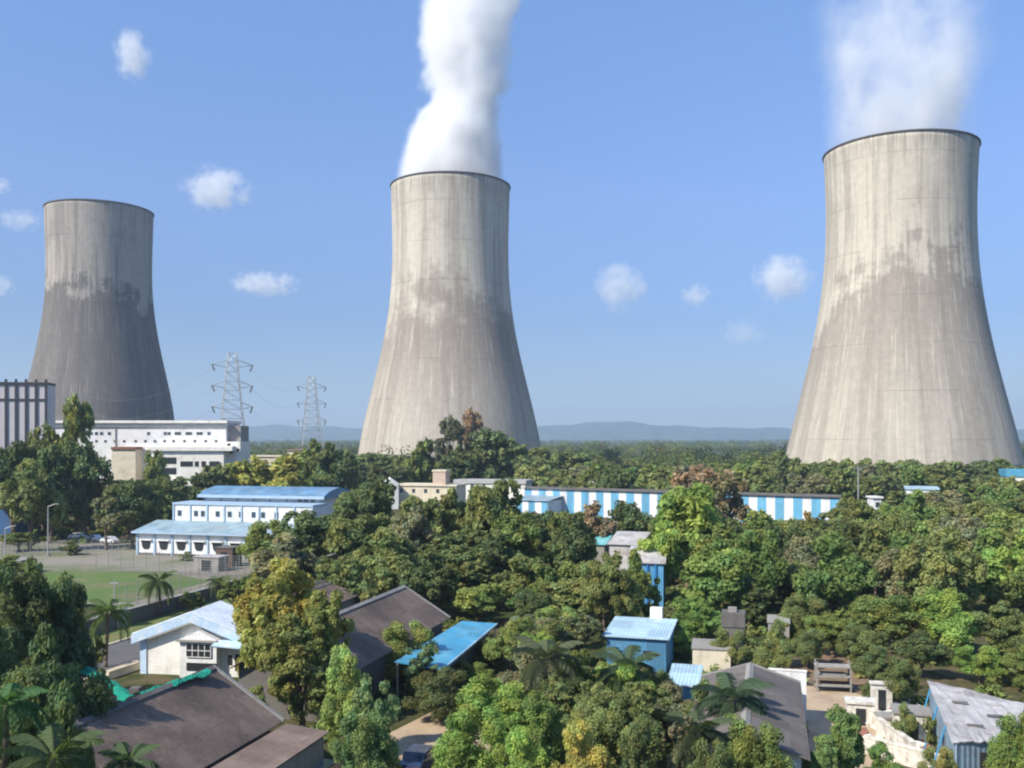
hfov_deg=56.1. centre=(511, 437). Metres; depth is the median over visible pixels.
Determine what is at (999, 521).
tree
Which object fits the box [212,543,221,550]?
window
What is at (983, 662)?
tree
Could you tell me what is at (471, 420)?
tree
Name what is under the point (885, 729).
boundary wall
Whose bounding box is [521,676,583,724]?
tree
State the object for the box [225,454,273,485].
tree
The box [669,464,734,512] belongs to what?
tree
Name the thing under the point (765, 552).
tree
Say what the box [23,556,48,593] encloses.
tree
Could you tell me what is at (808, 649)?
tree
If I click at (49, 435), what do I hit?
tree
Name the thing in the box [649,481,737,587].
tree
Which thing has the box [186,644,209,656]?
window
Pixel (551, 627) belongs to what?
tree
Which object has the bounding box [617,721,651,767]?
tree
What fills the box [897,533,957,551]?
tree
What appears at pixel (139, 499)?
tree
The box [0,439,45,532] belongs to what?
tree
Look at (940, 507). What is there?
tree
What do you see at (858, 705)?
yard hut
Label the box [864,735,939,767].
boundary wall
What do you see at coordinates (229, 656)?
window
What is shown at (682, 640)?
tree
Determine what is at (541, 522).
tree
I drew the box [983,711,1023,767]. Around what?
tree
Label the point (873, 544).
tree
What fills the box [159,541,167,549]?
window
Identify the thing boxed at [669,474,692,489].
tree
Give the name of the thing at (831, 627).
tree
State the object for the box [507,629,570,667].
tree
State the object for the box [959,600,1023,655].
tree
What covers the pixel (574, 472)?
tree
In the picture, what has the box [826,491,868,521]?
tree
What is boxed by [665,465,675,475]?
tree
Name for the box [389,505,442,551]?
tree
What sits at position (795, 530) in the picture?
tree
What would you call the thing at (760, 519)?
tree
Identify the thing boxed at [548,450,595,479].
tree
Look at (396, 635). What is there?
tree
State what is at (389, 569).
tree
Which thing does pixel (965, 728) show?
zinc shed
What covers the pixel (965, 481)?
tree
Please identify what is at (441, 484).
plant building
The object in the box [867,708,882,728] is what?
boundary wall
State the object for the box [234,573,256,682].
tree
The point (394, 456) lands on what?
tree
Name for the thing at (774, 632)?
tree
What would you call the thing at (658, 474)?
tree
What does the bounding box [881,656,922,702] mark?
tree
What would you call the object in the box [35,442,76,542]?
tree
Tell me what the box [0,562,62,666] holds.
tree
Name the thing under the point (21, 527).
shed
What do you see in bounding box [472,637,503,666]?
tree
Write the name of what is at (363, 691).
tree
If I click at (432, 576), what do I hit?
tree
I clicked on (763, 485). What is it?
tree
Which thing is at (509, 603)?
tree
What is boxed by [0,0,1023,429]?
sky
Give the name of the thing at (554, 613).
tree
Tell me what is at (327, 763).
parked car
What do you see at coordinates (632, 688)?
tree
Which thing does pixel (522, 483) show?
shed
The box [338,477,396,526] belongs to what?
tree
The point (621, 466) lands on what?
tree
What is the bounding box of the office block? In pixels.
[55,420,249,486]
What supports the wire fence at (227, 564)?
on the path at (170, 596)
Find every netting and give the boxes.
[79,666,133,700]
[132,668,210,694]
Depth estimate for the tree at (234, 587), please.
119.35 m
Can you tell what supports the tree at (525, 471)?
on the ground at (934, 673)
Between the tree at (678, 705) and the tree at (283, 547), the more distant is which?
the tree at (283, 547)
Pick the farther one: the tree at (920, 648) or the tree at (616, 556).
the tree at (616, 556)
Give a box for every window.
[141,540,150,548]
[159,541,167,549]
[176,541,185,549]
[177,510,181,515]
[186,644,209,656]
[186,663,216,670]
[194,542,203,550]
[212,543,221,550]
[215,511,219,516]
[227,511,231,516]
[228,655,231,664]
[251,512,255,517]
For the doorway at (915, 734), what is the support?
in the yard hut at (920, 712)
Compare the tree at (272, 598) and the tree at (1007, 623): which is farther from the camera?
the tree at (1007, 623)
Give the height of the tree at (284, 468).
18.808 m
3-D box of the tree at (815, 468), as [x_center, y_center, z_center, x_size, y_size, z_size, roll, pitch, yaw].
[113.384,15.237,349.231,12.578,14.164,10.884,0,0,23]
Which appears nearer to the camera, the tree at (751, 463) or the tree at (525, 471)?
the tree at (525, 471)
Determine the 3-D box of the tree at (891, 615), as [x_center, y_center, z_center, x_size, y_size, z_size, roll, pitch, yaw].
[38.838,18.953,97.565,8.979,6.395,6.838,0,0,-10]
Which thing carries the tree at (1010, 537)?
on the ground at (934, 673)
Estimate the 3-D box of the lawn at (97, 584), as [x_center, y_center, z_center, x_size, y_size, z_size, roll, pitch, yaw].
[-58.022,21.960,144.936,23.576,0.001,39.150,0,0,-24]
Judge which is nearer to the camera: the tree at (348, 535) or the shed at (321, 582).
the shed at (321, 582)
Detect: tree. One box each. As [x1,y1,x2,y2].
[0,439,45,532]
[0,457,66,550]
[0,532,41,550]
[0,555,24,572]
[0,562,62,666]
[0,613,28,725]
[0,621,116,728]
[0,664,55,767]
[0,683,50,767]
[0,723,105,767]
[1,625,23,665]
[20,661,71,684]
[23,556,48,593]
[27,420,59,529]
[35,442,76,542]
[41,677,97,767]
[45,570,97,707]
[57,540,81,554]
[58,390,95,532]
[64,440,113,534]
[84,599,137,667]
[86,634,106,682]
[90,495,125,549]
[92,479,138,532]
[97,742,161,767]
[100,479,164,547]
[110,478,134,528]
[137,570,177,616]
[142,449,170,481]
[152,474,197,517]
[153,480,187,519]
[178,551,195,560]
[179,591,205,610]
[188,472,215,500]
[198,463,244,491]
[205,575,231,600]
[217,579,247,602]
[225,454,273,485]
[231,557,316,697]
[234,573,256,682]
[236,518,282,559]
[240,570,265,581]
[247,684,268,705]
[248,532,328,580]
[254,533,314,561]
[254,610,339,726]
[265,451,313,486]
[278,509,339,557]
[297,437,330,480]
[301,588,354,708]
[306,472,334,486]
[314,442,351,488]
[314,553,379,603]
[315,643,372,752]
[322,512,391,558]
[329,708,401,767]
[332,488,356,514]
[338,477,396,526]
[342,448,361,490]
[351,526,420,569]
[352,673,401,738]
[357,452,381,462]
[357,460,370,484]
[357,551,414,593]
[366,454,410,482]
[382,619,438,688]
[389,494,446,535]
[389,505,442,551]
[390,455,410,460]
[390,456,404,472]
[392,535,422,566]
[394,547,460,601]
[399,458,416,482]
[401,666,470,721]
[402,436,435,482]
[403,644,437,688]
[416,533,468,586]
[427,469,432,482]
[427,581,459,612]
[429,487,474,546]
[430,703,512,767]
[432,414,464,466]
[437,444,479,482]
[441,543,499,594]
[453,525,487,546]
[453,583,504,621]
[453,661,496,681]
[454,672,528,767]
[457,405,483,461]
[463,477,523,533]
[467,427,525,478]
[470,528,530,582]
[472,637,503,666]
[482,616,534,671]
[490,510,544,559]
[495,724,553,767]
[497,553,549,603]
[497,642,555,695]
[504,614,556,634]
[505,586,541,615]
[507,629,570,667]
[508,462,533,478]
[510,636,583,695]
[512,589,552,617]
[514,444,529,463]
[514,463,551,486]
[515,447,561,471]
[515,631,554,673]
[521,510,555,552]
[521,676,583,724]
[521,690,569,763]
[525,559,580,612]
[530,511,539,518]
[531,462,553,478]
[534,605,585,634]
[535,618,569,648]
[536,577,595,621]
[536,649,590,693]
[543,532,556,565]
[543,674,593,763]
[546,512,565,530]
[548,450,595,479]
[548,510,597,567]
[549,717,617,767]
[550,469,587,487]
[555,614,606,651]
[560,681,617,756]
[568,465,589,478]
[575,461,594,467]
[576,552,631,640]
[578,462,605,487]
[579,500,618,537]
[582,665,594,687]
[586,661,619,693]
[589,470,630,487]
[592,645,661,696]
[593,468,625,484]
[599,681,673,730]
[600,467,634,488]
[600,550,633,617]
[601,690,665,767]
[606,463,618,468]
[607,500,651,535]
[607,663,659,702]
[613,578,644,616]
[615,463,627,468]
[617,547,651,609]
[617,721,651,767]
[622,467,638,483]
[634,462,656,488]
[636,519,685,576]
[636,576,661,617]
[638,666,659,686]
[638,668,674,688]
[645,465,670,489]
[646,680,691,747]
[647,513,679,566]
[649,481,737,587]
[655,470,686,489]
[662,710,735,767]
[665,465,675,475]
[666,464,692,478]
[666,715,703,767]
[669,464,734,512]
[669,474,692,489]
[671,594,721,638]
[673,629,691,657]
[679,538,753,616]
[684,521,748,571]
[685,677,734,714]
[686,737,734,767]
[691,672,774,716]
[700,532,734,611]
[705,472,751,524]
[707,461,729,468]
[707,490,722,521]
[707,628,748,664]
[710,465,736,491]
[716,517,749,545]
[717,463,728,469]
[723,712,739,723]
[724,717,794,767]
[731,464,753,491]
[731,576,774,628]
[733,528,787,600]
[734,462,769,472]
[734,464,769,491]
[742,509,781,546]
[747,459,757,465]
[750,475,785,492]
[751,637,794,668]
[754,460,774,471]
[757,557,806,606]
[761,453,793,476]
[764,521,805,557]
[766,618,796,662]
[769,468,783,484]
[769,468,788,482]
[773,521,805,534]
[776,449,788,491]
[777,592,831,636]
[778,518,803,526]
[781,560,857,609]
[782,535,820,606]
[785,472,829,493]
[787,457,808,484]
[790,627,831,666]
[791,531,879,625]
[799,510,812,521]
[801,512,853,537]
[801,613,856,657]
[802,734,842,767]
[803,458,845,477]
[805,519,853,547]
[807,460,831,479]
[818,469,856,497]
[819,526,860,556]
[821,465,857,494]
[825,703,866,767]
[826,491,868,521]
[833,513,885,551]
[835,554,887,595]
[835,623,889,661]
[841,457,871,467]
[843,594,935,653]
[850,462,880,476]
[850,644,893,696]
[853,474,891,501]
[857,519,891,594]
[862,504,883,520]
[863,740,903,767]
[870,547,920,598]
[873,464,882,473]
[875,460,900,476]
[877,467,908,499]
[877,503,892,512]
[878,490,905,507]
[881,459,902,474]
[881,512,915,545]
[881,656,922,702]
[882,547,932,603]
[883,509,934,534]
[888,530,912,549]
[890,701,918,739]
[891,488,938,520]
[891,629,955,677]
[892,537,960,602]
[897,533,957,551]
[899,464,927,490]
[900,458,931,468]
[909,533,934,549]
[910,526,989,611]
[916,586,979,649]
[916,745,959,767]
[921,463,953,489]
[921,466,943,487]
[921,715,937,746]
[924,490,965,515]
[925,502,962,517]
[925,512,981,532]
[927,472,985,499]
[933,461,963,483]
[933,513,986,555]
[939,489,974,503]
[942,489,965,513]
[948,644,1009,683]
[958,459,996,478]
[958,486,979,500]
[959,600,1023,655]
[962,500,1012,524]
[967,552,1009,611]
[971,468,997,481]
[972,527,1005,556]
[975,477,1007,498]
[976,484,1023,508]
[978,506,1019,546]
[980,474,1003,500]
[980,528,1023,603]
[983,496,1023,530]
[983,564,1023,613]
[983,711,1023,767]
[988,463,1016,473]
[991,457,1012,465]
[994,478,1023,496]
[996,645,1023,689]
[1000,518,1023,545]
[1004,524,1023,570]
[1006,495,1023,529]
[1009,476,1018,483]
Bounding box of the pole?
[110,578,118,598]
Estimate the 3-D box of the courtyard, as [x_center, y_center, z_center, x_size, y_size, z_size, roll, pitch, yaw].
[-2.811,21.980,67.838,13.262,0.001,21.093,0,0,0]
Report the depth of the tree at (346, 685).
65.27 m
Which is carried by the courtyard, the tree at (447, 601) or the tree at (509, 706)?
the tree at (509, 706)
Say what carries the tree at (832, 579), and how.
on the ground at (934, 673)
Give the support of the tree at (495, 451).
on the ground at (934, 673)
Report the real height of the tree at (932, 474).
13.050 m
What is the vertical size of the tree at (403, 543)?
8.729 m
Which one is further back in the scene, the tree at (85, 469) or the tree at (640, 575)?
the tree at (85, 469)
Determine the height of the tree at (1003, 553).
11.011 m
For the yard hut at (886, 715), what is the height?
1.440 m
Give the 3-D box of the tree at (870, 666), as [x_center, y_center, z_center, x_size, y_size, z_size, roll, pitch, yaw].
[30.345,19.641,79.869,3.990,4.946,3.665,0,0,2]
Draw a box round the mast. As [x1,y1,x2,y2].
[856,466,860,497]
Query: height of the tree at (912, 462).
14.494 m
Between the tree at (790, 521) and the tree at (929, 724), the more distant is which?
the tree at (790, 521)
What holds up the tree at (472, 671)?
on the ground at (934, 673)
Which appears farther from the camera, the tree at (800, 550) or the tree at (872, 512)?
the tree at (872, 512)
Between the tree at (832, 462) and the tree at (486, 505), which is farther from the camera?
the tree at (832, 462)
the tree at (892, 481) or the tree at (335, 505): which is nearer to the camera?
the tree at (335, 505)
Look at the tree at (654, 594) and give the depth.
107.91 m
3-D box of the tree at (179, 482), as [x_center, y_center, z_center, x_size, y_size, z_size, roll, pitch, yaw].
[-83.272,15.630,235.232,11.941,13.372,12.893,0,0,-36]
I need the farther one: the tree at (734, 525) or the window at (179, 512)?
the window at (179, 512)
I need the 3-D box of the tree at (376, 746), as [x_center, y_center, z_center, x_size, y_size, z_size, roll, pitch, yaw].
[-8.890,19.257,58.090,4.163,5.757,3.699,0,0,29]
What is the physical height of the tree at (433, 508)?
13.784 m
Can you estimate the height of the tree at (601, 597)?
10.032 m
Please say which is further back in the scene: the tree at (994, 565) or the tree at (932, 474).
the tree at (932, 474)
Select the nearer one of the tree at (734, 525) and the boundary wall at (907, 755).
the boundary wall at (907, 755)
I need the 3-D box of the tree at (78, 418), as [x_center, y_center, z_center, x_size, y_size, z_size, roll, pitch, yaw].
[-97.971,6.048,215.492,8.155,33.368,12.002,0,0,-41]
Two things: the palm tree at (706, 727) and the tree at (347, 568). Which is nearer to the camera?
the palm tree at (706, 727)
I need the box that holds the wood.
[250,439,1023,477]
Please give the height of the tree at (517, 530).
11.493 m
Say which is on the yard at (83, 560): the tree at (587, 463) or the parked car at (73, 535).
the parked car at (73, 535)
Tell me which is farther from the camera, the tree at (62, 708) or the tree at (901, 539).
the tree at (901, 539)
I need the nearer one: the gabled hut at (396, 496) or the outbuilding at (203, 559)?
the outbuilding at (203, 559)
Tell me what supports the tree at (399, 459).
on the ground at (934, 673)
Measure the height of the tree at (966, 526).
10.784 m
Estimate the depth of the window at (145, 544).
179.93 m
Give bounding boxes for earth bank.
[778,645,877,693]
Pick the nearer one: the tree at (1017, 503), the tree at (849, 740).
the tree at (849, 740)
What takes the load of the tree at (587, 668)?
on the ground at (934, 673)
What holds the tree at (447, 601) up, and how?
on the ground at (934, 673)
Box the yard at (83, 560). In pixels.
[0,538,329,611]
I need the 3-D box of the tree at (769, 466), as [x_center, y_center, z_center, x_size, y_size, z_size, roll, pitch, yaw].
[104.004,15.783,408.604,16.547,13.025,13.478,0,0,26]
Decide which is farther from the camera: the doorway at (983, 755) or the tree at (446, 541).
the tree at (446, 541)
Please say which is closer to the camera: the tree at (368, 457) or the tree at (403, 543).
the tree at (403, 543)
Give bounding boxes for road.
[81,639,139,678]
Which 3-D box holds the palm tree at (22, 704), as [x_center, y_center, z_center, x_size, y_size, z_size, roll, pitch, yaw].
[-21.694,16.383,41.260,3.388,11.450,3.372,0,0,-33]
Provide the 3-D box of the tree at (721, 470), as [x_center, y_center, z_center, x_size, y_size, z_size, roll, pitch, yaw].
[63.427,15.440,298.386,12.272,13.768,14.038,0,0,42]
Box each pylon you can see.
[211,353,252,425]
[297,376,326,452]
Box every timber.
[818,664,849,666]
[818,681,844,683]
[822,673,845,675]
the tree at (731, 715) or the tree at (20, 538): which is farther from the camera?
the tree at (20, 538)
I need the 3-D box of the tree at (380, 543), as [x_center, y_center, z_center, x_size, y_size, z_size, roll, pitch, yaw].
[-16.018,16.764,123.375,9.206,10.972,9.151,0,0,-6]
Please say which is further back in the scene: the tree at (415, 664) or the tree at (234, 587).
the tree at (234, 587)
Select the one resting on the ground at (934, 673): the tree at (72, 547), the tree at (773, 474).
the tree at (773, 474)
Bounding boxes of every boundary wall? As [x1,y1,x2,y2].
[82,553,340,635]
[106,661,139,678]
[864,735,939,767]
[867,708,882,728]
[875,717,916,746]
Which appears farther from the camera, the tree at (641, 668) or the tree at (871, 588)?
the tree at (871, 588)
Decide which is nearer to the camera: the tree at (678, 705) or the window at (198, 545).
the tree at (678, 705)
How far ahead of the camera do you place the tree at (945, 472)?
331.40 m
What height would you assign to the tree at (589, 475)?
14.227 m
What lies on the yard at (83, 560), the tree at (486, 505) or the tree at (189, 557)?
the tree at (189, 557)
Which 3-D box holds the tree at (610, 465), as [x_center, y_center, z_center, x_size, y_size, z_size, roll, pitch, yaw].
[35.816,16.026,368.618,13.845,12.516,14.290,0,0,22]
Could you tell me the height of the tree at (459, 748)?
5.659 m
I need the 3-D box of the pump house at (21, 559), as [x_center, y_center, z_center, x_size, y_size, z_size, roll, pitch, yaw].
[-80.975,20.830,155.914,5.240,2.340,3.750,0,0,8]
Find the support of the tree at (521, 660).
on the ground at (934, 673)
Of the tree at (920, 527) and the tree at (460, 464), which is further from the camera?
the tree at (460, 464)
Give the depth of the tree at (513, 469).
347.81 m
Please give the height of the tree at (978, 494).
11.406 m
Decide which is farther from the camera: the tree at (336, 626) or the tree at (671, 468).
the tree at (671, 468)
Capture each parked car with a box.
[68,532,87,539]
[85,534,103,541]
[100,536,119,543]
[315,759,345,767]
[398,744,441,767]
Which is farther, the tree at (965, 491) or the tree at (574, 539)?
the tree at (965, 491)
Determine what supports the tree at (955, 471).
on the ground at (934, 673)
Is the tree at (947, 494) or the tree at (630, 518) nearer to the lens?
the tree at (630, 518)
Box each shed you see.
[0,508,29,536]
[56,665,329,767]
[228,585,450,721]
[294,580,328,594]
[312,582,359,610]
[394,621,497,700]
[453,479,532,498]
[583,534,612,563]
[602,606,677,671]
[607,531,650,569]
[627,546,666,606]
[669,663,702,701]
[691,638,730,672]
[691,662,810,767]
[767,614,789,637]
[903,486,939,493]
[924,680,1023,767]
[999,469,1023,480]
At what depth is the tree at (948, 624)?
94.93 m
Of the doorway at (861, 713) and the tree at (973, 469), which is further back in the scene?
the tree at (973, 469)
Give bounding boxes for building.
[0,379,55,459]
[131,486,349,558]
[250,455,281,471]
[286,449,309,456]
[399,469,466,507]
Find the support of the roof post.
on the ground at (934, 673)
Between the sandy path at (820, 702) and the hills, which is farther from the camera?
the hills
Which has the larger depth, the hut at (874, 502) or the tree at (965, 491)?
the hut at (874, 502)
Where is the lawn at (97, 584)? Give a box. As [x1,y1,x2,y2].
[44,571,208,602]
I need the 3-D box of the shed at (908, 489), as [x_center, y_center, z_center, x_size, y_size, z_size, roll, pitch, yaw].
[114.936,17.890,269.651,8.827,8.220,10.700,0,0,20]
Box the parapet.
[768,668,806,719]
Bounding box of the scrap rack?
[814,658,851,692]
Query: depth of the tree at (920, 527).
156.75 m
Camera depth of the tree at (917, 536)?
130.12 m
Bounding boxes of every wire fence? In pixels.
[0,536,134,555]
[96,550,248,576]
[113,560,250,603]
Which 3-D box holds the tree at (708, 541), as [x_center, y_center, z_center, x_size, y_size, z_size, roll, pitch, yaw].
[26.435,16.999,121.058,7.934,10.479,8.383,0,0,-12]
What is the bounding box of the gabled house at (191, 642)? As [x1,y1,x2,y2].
[131,600,241,677]
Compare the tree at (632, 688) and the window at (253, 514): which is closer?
the tree at (632, 688)
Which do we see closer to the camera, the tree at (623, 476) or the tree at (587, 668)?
the tree at (587, 668)
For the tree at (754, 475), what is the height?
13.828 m
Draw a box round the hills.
[249,421,1023,440]
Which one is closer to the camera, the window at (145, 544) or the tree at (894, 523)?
the tree at (894, 523)
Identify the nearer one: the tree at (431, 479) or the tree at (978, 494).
the tree at (978, 494)
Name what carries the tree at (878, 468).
on the ground at (934, 673)
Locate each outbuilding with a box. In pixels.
[193,554,228,571]
[215,545,241,566]
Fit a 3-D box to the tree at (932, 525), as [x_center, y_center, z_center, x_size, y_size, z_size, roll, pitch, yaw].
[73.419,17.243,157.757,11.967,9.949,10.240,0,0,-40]
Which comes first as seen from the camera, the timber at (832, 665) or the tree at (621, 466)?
the timber at (832, 665)
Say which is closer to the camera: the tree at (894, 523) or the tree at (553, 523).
the tree at (894, 523)
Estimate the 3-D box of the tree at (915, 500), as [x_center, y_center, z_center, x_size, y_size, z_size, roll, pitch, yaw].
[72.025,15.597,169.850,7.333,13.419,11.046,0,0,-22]
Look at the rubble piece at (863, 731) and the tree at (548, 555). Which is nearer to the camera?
the rubble piece at (863, 731)
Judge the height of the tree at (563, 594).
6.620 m
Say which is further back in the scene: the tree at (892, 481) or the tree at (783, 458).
the tree at (783, 458)
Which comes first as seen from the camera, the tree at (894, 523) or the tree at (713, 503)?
the tree at (894, 523)
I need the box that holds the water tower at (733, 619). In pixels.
[721,606,745,665]
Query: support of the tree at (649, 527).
on the ground at (934, 673)
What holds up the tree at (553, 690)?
on the ground at (934, 673)
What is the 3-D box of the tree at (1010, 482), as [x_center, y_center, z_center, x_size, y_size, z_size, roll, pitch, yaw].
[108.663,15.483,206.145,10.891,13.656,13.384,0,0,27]
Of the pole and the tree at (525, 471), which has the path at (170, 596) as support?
the pole
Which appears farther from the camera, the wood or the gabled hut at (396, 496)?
the wood
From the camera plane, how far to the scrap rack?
83.04 m
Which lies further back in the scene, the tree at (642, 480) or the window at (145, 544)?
the tree at (642, 480)
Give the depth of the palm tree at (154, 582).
117.30 m
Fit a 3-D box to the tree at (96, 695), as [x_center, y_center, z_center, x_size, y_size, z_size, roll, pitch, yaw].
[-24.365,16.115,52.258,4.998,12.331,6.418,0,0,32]
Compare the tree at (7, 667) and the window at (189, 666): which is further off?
the window at (189, 666)
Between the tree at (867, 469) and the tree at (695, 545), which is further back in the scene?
the tree at (867, 469)
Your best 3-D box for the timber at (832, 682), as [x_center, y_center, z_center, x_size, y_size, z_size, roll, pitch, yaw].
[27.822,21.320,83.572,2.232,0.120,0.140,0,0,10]
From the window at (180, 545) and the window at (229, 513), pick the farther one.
the window at (229, 513)
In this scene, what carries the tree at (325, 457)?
on the ground at (934, 673)
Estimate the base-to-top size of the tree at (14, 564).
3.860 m
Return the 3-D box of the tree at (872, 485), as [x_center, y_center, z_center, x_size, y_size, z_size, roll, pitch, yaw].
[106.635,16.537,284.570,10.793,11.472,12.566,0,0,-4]
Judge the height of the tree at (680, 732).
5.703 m
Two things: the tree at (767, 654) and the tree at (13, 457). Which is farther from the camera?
the tree at (13, 457)
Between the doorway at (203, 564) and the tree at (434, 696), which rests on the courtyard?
the tree at (434, 696)
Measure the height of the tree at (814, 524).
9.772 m
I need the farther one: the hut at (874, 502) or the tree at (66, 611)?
the hut at (874, 502)
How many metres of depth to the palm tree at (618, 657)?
71.89 m
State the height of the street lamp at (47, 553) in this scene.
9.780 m
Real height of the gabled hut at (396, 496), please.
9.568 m
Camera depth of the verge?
113.55 m
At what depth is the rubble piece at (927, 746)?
66.75 m
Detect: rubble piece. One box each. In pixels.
[857,727,868,735]
[875,733,884,738]
[921,744,935,751]
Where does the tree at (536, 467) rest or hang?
on the ground at (934, 673)
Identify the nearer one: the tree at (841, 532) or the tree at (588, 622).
the tree at (588, 622)
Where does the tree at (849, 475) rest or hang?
on the ground at (934, 673)
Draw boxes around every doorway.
[201,560,210,570]
[856,708,865,725]
[878,690,885,710]
[910,721,918,740]
[980,752,990,767]
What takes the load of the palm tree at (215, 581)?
on the ground at (934, 673)
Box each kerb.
[80,659,139,680]
[89,636,130,649]
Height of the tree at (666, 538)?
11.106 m
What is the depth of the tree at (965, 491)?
231.98 m
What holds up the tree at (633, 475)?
on the ground at (934, 673)
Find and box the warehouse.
[515,486,843,522]
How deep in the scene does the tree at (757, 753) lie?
54.20 m
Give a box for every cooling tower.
[28,198,173,419]
[357,171,540,461]
[786,128,1023,482]
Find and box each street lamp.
[3,525,15,555]
[46,503,58,555]
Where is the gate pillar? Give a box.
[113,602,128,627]
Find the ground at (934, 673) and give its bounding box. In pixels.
[38,441,1023,767]
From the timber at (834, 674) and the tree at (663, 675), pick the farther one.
the timber at (834, 674)
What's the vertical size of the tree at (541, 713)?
6.450 m
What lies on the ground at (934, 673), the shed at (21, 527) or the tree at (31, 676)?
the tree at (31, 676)
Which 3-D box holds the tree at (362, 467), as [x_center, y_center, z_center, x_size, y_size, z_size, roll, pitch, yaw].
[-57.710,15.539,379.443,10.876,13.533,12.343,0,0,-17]
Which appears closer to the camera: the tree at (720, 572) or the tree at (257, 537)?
the tree at (720, 572)
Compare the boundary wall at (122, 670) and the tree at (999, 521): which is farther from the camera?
the tree at (999, 521)
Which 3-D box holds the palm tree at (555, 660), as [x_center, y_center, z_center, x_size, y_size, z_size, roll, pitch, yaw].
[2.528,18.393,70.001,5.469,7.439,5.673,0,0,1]
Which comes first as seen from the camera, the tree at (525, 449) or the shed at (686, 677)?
the shed at (686, 677)
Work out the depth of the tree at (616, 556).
108.27 m
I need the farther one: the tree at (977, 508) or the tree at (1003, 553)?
the tree at (977, 508)
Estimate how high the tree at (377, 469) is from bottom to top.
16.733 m
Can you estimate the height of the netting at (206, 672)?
0.563 m
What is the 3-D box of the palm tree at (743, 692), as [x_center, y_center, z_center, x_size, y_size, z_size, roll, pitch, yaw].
[14.244,18.899,62.170,5.238,6.431,5.234,0,0,29]
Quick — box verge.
[89,571,338,647]
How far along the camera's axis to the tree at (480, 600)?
110.81 m
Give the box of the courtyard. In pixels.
[390,713,516,767]
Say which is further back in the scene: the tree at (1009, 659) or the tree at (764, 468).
the tree at (764, 468)
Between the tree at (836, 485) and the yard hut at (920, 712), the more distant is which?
the tree at (836, 485)
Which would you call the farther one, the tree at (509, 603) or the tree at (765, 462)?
the tree at (765, 462)
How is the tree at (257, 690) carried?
on the ground at (934, 673)
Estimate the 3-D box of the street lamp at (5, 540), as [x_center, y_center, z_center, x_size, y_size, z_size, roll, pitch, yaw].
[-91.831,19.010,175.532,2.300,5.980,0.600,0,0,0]
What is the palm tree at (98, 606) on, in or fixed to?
on the ground at (934, 673)
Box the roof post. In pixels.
[129,686,141,696]
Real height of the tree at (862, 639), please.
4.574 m
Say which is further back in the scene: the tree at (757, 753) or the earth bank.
the earth bank
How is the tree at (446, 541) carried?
on the ground at (934, 673)
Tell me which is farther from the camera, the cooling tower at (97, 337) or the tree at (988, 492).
the cooling tower at (97, 337)
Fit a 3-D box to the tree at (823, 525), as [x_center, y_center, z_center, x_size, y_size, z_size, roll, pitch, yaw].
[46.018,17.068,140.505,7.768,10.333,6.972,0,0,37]
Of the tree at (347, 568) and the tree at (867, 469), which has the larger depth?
the tree at (867, 469)
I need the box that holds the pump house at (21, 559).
[1,557,35,573]
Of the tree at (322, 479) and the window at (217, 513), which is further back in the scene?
the tree at (322, 479)
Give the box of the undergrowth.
[25,515,1023,767]
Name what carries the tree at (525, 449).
on the ground at (934, 673)
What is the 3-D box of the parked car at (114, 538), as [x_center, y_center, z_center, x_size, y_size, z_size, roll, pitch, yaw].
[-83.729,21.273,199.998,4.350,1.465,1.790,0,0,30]
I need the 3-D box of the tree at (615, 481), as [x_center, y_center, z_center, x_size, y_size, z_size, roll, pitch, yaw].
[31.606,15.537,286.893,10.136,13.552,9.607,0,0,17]
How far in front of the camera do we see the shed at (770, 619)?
101.54 m
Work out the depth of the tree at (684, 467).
351.40 m
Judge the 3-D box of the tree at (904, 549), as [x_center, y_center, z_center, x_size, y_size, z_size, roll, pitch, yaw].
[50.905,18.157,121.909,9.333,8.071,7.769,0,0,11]
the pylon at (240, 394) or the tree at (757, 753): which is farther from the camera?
the pylon at (240, 394)
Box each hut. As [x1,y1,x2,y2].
[385,477,398,508]
[844,696,876,725]
[866,496,883,518]
[868,680,891,710]
[873,711,891,726]
[890,703,931,741]
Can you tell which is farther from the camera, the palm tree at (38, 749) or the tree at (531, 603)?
the tree at (531, 603)
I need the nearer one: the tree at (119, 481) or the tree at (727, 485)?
the tree at (727, 485)
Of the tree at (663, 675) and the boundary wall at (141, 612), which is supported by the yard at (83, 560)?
the boundary wall at (141, 612)
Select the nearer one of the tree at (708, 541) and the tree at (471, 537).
the tree at (708, 541)
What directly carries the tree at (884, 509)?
on the ground at (934, 673)
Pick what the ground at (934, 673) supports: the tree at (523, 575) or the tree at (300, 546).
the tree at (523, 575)
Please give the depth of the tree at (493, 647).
89.32 m
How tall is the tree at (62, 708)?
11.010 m
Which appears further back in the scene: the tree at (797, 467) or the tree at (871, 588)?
the tree at (797, 467)
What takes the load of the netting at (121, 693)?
on the shed at (217, 717)
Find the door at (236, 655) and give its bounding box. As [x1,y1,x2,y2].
[235,654,240,670]
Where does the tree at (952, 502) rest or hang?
on the ground at (934, 673)
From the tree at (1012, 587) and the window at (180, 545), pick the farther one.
the window at (180, 545)
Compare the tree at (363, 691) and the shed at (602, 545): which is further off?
the shed at (602, 545)
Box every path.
[95,577,241,616]
[806,686,896,767]
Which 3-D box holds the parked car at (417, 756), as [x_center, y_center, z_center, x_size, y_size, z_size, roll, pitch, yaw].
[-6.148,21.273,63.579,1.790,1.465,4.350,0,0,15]
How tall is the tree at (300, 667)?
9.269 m
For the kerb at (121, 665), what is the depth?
92.35 m
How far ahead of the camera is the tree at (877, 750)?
55.91 m

